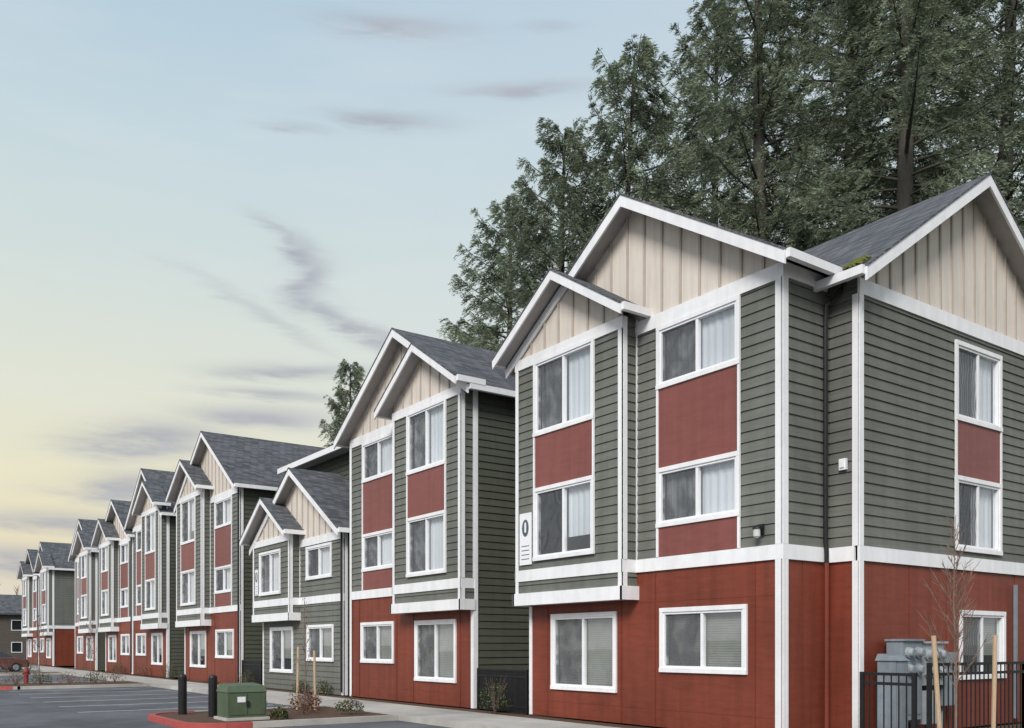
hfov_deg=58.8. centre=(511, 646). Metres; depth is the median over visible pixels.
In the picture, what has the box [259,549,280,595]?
window
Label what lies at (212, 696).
bollard
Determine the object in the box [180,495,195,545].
window
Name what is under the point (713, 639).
window
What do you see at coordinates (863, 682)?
metal fence
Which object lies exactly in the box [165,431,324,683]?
apartment building
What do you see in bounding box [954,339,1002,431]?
window
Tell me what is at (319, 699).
shrub
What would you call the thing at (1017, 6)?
fir tree
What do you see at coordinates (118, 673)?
shrub
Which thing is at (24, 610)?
window
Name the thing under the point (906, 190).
fir tree
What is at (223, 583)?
window
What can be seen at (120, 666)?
shrub
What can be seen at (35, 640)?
window
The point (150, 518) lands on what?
window
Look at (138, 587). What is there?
window
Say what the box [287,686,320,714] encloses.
shrub
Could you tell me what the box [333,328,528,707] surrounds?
apartment building
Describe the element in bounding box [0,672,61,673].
planting bed
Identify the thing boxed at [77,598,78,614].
window
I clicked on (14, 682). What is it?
shrub
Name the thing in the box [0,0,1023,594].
sky
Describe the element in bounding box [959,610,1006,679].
window
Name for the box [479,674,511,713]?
shrub
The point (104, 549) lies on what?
window
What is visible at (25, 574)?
apartment building
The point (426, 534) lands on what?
window
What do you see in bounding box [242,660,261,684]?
metal fence
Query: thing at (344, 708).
shrub
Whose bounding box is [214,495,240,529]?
window
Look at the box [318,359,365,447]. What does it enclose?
fir tree
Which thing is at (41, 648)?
window
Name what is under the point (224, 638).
window
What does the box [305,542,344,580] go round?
window
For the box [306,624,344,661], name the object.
window
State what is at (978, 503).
window
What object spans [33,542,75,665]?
apartment building
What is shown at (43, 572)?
window
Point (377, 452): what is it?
window
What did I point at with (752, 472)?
apartment building
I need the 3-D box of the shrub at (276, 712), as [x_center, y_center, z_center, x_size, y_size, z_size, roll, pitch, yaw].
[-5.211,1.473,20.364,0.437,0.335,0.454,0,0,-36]
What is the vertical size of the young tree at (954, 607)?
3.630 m
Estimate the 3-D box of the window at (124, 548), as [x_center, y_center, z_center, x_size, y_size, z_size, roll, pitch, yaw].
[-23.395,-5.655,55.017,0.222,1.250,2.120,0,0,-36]
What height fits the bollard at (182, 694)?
1.000 m
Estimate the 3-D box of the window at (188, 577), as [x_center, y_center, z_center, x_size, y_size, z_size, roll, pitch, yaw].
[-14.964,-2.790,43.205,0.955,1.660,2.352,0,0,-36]
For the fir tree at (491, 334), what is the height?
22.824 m
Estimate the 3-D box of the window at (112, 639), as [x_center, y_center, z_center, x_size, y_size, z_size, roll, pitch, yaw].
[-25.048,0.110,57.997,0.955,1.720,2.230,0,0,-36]
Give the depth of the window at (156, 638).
49.22 m
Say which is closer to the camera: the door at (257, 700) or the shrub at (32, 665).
the door at (257, 700)
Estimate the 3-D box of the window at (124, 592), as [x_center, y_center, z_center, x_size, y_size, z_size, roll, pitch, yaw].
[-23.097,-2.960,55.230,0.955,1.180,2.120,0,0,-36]
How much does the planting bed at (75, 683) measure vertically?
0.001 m
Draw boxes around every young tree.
[31,615,43,683]
[83,615,96,683]
[295,598,312,700]
[918,515,993,727]
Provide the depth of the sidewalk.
22.48 m
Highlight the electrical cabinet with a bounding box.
[875,639,957,727]
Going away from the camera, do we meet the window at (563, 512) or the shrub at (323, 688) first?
the window at (563, 512)
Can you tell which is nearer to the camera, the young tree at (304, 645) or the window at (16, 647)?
the young tree at (304, 645)
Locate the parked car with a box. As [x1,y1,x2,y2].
[0,651,29,671]
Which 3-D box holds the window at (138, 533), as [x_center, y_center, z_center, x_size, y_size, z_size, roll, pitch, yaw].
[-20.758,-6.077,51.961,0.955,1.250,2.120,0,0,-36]
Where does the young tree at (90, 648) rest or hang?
on the planting bed at (75, 683)
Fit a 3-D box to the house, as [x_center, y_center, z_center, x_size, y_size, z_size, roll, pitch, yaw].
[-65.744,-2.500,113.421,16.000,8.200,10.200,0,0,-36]
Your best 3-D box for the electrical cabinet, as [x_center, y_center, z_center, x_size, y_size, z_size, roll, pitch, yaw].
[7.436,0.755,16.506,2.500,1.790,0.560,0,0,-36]
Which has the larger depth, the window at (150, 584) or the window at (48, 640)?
the window at (48, 640)
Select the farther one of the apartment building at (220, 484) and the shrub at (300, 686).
the apartment building at (220, 484)
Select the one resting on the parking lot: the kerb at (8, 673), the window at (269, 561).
the kerb at (8, 673)
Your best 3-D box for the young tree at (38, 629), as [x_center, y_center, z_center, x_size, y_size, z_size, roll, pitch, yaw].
[-20.712,0.015,39.772,0.574,3.230,0.709,0,0,-36]
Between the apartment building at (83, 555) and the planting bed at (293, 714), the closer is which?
the planting bed at (293, 714)
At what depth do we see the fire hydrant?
40.12 m
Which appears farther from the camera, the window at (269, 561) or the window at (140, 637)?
the window at (140, 637)
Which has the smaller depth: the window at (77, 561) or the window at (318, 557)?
the window at (318, 557)
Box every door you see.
[230,693,246,714]
[248,693,264,714]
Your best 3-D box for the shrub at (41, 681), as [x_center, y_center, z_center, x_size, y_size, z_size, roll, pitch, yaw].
[-20.095,1.305,38.746,0.934,0.658,0.912,0,0,-36]
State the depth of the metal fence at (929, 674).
14.43 m
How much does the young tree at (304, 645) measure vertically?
3.030 m
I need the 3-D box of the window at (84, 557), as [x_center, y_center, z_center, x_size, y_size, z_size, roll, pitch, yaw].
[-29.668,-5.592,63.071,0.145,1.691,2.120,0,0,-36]
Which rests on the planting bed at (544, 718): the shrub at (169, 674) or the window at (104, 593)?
the shrub at (169, 674)
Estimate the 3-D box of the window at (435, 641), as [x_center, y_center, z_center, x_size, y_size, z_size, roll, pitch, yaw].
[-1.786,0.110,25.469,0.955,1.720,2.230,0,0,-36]
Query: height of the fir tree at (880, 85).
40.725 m
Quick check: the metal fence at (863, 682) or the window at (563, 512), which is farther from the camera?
the window at (563, 512)
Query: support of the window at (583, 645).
in the apartment building at (752, 472)
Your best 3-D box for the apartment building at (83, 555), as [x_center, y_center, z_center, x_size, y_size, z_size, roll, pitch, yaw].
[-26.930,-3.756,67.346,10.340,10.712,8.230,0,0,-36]
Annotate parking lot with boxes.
[0,668,449,727]
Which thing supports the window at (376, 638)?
in the apartment building at (425, 434)
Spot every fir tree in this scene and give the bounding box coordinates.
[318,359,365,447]
[437,192,566,351]
[466,117,619,351]
[510,34,706,293]
[632,0,809,240]
[637,0,898,251]
[718,0,1017,250]
[754,0,1023,249]
[787,0,1022,250]
[859,0,1023,234]
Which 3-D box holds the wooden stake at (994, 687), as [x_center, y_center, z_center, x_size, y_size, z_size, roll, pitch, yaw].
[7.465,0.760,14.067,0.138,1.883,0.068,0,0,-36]
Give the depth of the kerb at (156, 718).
20.00 m
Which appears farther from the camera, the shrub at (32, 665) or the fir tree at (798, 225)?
the shrub at (32, 665)
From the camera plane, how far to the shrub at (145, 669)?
49.51 m
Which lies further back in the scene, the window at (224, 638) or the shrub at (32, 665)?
the shrub at (32, 665)
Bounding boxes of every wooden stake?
[296,647,299,709]
[313,651,316,709]
[931,636,941,727]
[991,635,997,727]
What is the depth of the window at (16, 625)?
111.48 m
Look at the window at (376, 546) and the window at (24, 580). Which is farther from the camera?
the window at (24, 580)
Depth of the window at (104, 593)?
57.79 m
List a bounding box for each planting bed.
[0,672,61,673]
[0,681,140,685]
[30,664,1021,727]
[157,706,388,722]
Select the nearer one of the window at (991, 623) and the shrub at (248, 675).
the window at (991, 623)
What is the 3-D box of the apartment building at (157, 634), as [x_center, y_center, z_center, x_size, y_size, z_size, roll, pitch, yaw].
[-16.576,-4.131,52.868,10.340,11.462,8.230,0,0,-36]
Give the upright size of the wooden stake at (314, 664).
1.601 m
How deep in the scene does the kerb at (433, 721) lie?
21.57 m
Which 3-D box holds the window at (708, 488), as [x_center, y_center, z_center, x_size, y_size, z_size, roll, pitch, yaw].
[3.865,-2.960,17.529,0.955,1.180,2.120,0,0,-36]
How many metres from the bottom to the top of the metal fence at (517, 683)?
1.150 m
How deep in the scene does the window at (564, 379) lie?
19.99 m
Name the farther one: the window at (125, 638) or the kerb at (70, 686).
the window at (125, 638)
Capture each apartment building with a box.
[17,549,38,663]
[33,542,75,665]
[68,519,104,669]
[91,499,134,673]
[124,468,183,676]
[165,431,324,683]
[239,467,349,694]
[277,445,349,689]
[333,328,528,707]
[492,172,1023,727]
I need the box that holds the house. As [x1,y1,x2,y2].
[0,594,26,658]
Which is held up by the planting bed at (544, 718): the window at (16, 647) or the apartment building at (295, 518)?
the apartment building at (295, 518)
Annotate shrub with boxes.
[0,658,16,672]
[1,673,28,685]
[20,660,38,671]
[29,670,52,684]
[56,671,81,684]
[83,670,107,683]
[104,667,125,682]
[111,661,125,673]
[136,664,151,675]
[158,662,179,678]
[236,669,256,682]
[270,706,288,719]
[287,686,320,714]
[291,689,321,711]
[292,679,308,692]
[298,694,320,707]
[316,679,332,694]
[334,694,363,713]
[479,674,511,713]
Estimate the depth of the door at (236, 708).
19.95 m
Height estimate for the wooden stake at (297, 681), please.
1.701 m
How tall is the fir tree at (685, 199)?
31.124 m
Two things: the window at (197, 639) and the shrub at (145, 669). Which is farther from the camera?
the shrub at (145, 669)
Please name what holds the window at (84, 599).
in the apartment building at (83, 555)
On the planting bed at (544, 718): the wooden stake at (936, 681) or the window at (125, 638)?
the wooden stake at (936, 681)
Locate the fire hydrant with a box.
[22,667,30,683]
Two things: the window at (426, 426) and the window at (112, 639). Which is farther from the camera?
the window at (112, 639)
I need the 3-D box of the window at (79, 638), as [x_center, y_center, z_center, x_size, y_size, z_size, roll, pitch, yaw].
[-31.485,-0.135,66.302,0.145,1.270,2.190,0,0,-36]
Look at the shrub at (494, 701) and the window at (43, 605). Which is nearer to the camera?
the shrub at (494, 701)
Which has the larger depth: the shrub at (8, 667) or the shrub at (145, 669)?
the shrub at (8, 667)
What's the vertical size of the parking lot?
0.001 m
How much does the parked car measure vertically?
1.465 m
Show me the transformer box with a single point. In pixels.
(240, 701)
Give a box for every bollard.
[178,674,186,714]
[208,675,216,716]
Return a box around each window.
[11,620,21,630]
[11,642,21,652]
[23,578,26,596]
[23,608,26,625]
[28,639,31,656]
[33,578,36,592]
[33,608,36,620]
[33,638,36,651]
[40,638,43,652]
[41,570,47,590]
[41,604,45,623]
[46,638,50,657]
[77,561,78,578]
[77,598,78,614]
[77,636,82,653]
[81,553,87,578]
[81,594,87,618]
[86,636,92,660]
[101,544,108,572]
[101,589,108,615]
[108,635,116,661]
[120,541,128,564]
[120,587,128,607]
[120,634,129,654]
[136,529,140,552]
[136,584,140,605]
[136,633,145,655]
[145,510,159,554]
[145,578,159,610]
[151,633,162,664]
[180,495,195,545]
[180,569,195,605]
[189,631,205,667]
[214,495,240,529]
[214,564,240,593]
[215,629,233,658]
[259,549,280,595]
[269,626,292,672]
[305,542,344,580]
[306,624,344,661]
[360,621,393,663]
[361,432,391,482]
[361,528,391,571]
[406,397,446,475]
[406,510,446,577]
[414,619,456,682]
[532,336,622,436]
[532,475,622,560]
[550,611,616,692]
[655,294,740,389]
[655,450,740,527]
[659,604,747,674]
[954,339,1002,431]
[954,475,1002,555]
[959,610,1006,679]
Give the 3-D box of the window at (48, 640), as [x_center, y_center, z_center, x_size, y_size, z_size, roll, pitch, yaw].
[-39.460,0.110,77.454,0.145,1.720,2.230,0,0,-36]
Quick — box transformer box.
[214,682,269,720]
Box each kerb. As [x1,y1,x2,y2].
[0,672,64,675]
[0,680,150,689]
[22,667,509,727]
[148,705,398,727]
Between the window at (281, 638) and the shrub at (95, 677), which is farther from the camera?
the shrub at (95, 677)
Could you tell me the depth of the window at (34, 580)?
83.43 m
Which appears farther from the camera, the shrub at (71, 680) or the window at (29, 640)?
the window at (29, 640)
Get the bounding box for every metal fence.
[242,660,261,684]
[477,668,528,714]
[859,672,916,727]
[926,661,1023,727]
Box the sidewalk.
[28,665,618,727]
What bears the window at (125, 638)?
in the apartment building at (111, 541)
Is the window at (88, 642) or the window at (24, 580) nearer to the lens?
the window at (88, 642)
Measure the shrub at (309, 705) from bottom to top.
0.589 m
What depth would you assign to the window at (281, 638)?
34.64 m
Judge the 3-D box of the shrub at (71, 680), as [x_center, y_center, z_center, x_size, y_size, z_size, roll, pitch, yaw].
[-18.930,1.307,38.847,1.005,0.654,0.996,0,0,-36]
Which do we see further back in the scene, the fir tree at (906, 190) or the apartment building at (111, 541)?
the apartment building at (111, 541)
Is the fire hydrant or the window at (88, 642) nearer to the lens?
the fire hydrant

